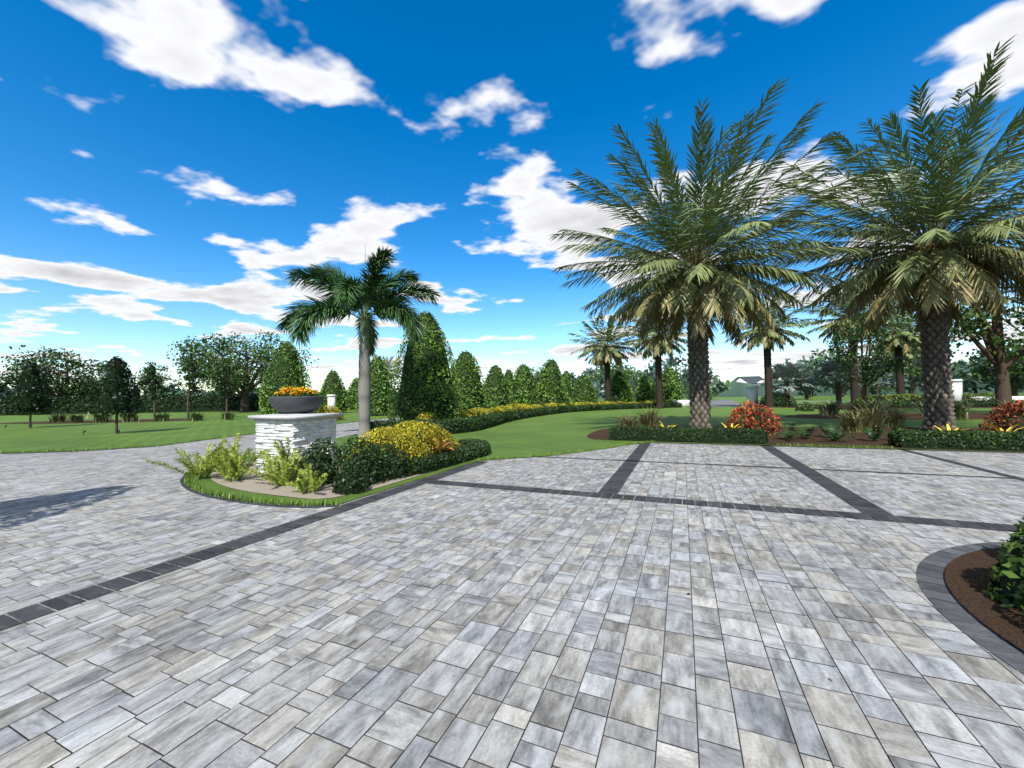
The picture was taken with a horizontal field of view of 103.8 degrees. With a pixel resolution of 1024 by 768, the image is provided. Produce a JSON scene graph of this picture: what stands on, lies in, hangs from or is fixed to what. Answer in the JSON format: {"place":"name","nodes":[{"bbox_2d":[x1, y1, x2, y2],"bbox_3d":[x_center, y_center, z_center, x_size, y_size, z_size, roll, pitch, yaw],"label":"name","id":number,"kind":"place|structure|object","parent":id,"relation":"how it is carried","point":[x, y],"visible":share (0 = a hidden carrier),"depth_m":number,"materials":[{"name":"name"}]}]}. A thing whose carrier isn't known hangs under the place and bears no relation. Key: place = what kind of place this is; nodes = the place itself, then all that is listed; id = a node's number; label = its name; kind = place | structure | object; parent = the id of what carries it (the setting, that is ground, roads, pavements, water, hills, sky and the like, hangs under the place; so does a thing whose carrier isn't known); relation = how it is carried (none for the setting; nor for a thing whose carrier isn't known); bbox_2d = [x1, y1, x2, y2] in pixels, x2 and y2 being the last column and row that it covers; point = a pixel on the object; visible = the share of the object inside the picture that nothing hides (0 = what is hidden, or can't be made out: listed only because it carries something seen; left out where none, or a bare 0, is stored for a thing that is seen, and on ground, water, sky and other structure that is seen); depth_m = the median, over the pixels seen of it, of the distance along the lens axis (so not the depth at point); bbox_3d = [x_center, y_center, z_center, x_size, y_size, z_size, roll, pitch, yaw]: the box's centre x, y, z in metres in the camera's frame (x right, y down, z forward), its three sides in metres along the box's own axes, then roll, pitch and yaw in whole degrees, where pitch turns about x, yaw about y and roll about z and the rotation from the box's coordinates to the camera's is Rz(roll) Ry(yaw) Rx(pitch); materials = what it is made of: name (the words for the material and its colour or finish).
{"place":"outdoors","nodes":[
{"label":"outdoors","id":0,"kind":"place"},
{"bbox_2d":[210,459,434,498],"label":"bed soil","id":1,"kind":"structure","parent":0,"point":[252,482],"depth_m":6.90,"materials":[{"name":"beige sand"}]},
{"bbox_2d":[255,418,336,472],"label":"stone pillar","id":2,"kind":"structure","parent":1,"relation":"on","point":[303,435],"depth_m":8.31,"materials":[{"name":"white stone"}]},
{"bbox_2d":[248,413,342,420],"bbox_3d":[-4.680,0.699,8.743,1.300,0.145,1.300,-2,-2,23],"label":"pillar cap","id":3,"kind":"object","parent":2,"relation":"on","point":[293,417],"visible":0.97,"depth_m":8.29,"materials":[{"name":"white stone"}]},
{"bbox_2d":[269,396,323,413],"bbox_3d":[-4.684,0.456,8.751,1.080,0.362,1.080,-1,-2,0],"label":"bowl planter","id":4,"kind":"object","parent":2,"relation":"on","point":[295,404],"visible":0.89,"depth_m":8.38,"materials":[{"name":"concrete"}]},
{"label":"bowl soil","id":5,"kind":"structure","parent":4,"relation":"on","visible":0},
{"bbox_2d":[274,386,319,396],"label":"flowers","id":6,"kind":"object","parent":5,"relation":"on","point":[288,391],"visible":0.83,"depth_m":8.51,"materials":[{"name":"yellow plant"}]},
{"bbox_2d":[379,469,419,480],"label":"island mulch","id":7,"kind":"object","parent":1,"relation":"on","point":[416,472],"depth_m":7.72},
{"bbox_2d":[0,206,1023,433],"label":"tree","id":8,"kind":"object","parent":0,"point":[978,379],"depth_m":48.55,"materials":[{"name":"green plant"}]},
{"bbox_2d":[0,423,1023,767],"bbox_3d":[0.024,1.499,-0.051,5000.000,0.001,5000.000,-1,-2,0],"label":"joint","id":9,"kind":"object","parent":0,"point":[506,619],"depth_m":2.71,"materials":[{"name":"stone"},{"name":"concrete"}]},
{"bbox_2d":[0,418,1023,767],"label":"court pavers","id":10,"kind":"object","parent":9,"relation":"on","point":[396,724],"depth_m":2.67,"materials":[{"name":"grey stone"}]},
{"bbox_2d":[0,418,1023,673],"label":"dark paving bands","id":11,"kind":"object","parent":9,"relation":"on","point":[956,616],"depth_m":4.62,"materials":[{"name":"grey stone"}]},
{"bbox_2d":[0,394,1023,503],"bbox_3d":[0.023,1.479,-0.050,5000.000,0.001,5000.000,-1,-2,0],"label":"lawn ground","id":12,"kind":"structure","parent":0,"point":[562,433],"depth_m":19.58,"materials":[{"name":"green plant"}]},
{"bbox_2d":[0,419,204,423],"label":"road","id":13,"kind":"structure","parent":12,"relation":"on","point":[92,421],"depth_m":33.45,"materials":[{"name":"grey asphalt"}]},
{"bbox_2d":[258,310,712,421],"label":"conical trees","id":14,"kind":"object","parent":12,"relation":"on","point":[392,403],"visible":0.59,"depth_m":28.71,"materials":[{"name":"green plant"}]},
{"bbox_2d":[0,391,1023,613],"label":"hedge leaves","id":15,"kind":"object","parent":12,"relation":"on","point":[375,451],"visible":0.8,"depth_m":10.28,"materials":[{"name":"green plant"}]},
{"bbox_2d":[0,313,1023,602],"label":"shrub","id":16,"kind":"object","parent":12,"relation":"on","point":[448,399],"visible":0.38,"depth_m":21.34,"materials":[{"name":"green plant"}]},
{"bbox_2d":[327,379,1023,408],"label":"gate pillars","id":17,"kind":"structure","parent":12,"relation":"on","point":[752,391],"depth_m":39.67,"materials":[{"name":"white stone"}]},
{"bbox_2d":[710,400,741,406],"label":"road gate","id":18,"kind":"structure","parent":12,"relation":"on","point":[723,403],"depth_m":63.70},
{"bbox_2d":[785,413,997,419],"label":"pine bed soil","id":19,"kind":"structure","parent":12,"relation":"on","point":[916,416],"depth_m":24.31,"materials":[{"name":"brown soil"}]},
{"bbox_2d":[0,0,1023,394],"label":"sky","id":20,"kind":"structure","parent":0,"point":[164,163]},
{"bbox_2d":[386,400,850,419],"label":"road","id":21,"kind":"structure","parent":0,"point":[792,401],"depth_m":70.79,"materials":[{"name":"grey asphalt"}]},
{"bbox_2d":[274,34,1023,436],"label":"palm","id":22,"kind":"object","parent":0,"point":[668,300],"depth_m":14.66,"materials":[{"name":"green plant"}]},
{"bbox_2d":[736,378,764,384],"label":"house walls","id":23,"kind":"structure","parent":0,"point":[760,382],"depth_m":215.57,"materials":[{"name":"white paint"}]},
{"bbox_2d":[733,376,762,382],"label":"house roof","id":24,"kind":"structure","parent":23,"relation":"on","point":[752,379],"depth_m":219.65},
{"bbox_2d":[587,426,1023,451],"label":"bed soil","id":25,"kind":"structure","parent":0,"point":[863,439],"depth_m":12.84,"materials":[{"name":"brown soil"}]},
{"bbox_2d":[0,398,1023,680],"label":"plants","id":26,"kind":"object","parent":25,"relation":"in","point":[858,416],"visible":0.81,"depth_m":10.47,"materials":[{"name":"green plant"}]},
{"bbox_2d":[778,405,993,408],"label":"bed soil","id":27,"kind":"structure","parent":0,"point":[851,407],"depth_m":40.35,"materials":[{"name":"brown soil"}]},
{"bbox_2d":[945,547,1023,650],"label":"mulch bed","id":28,"kind":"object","parent":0,"point":[967,577],"depth_m":2.90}
]}

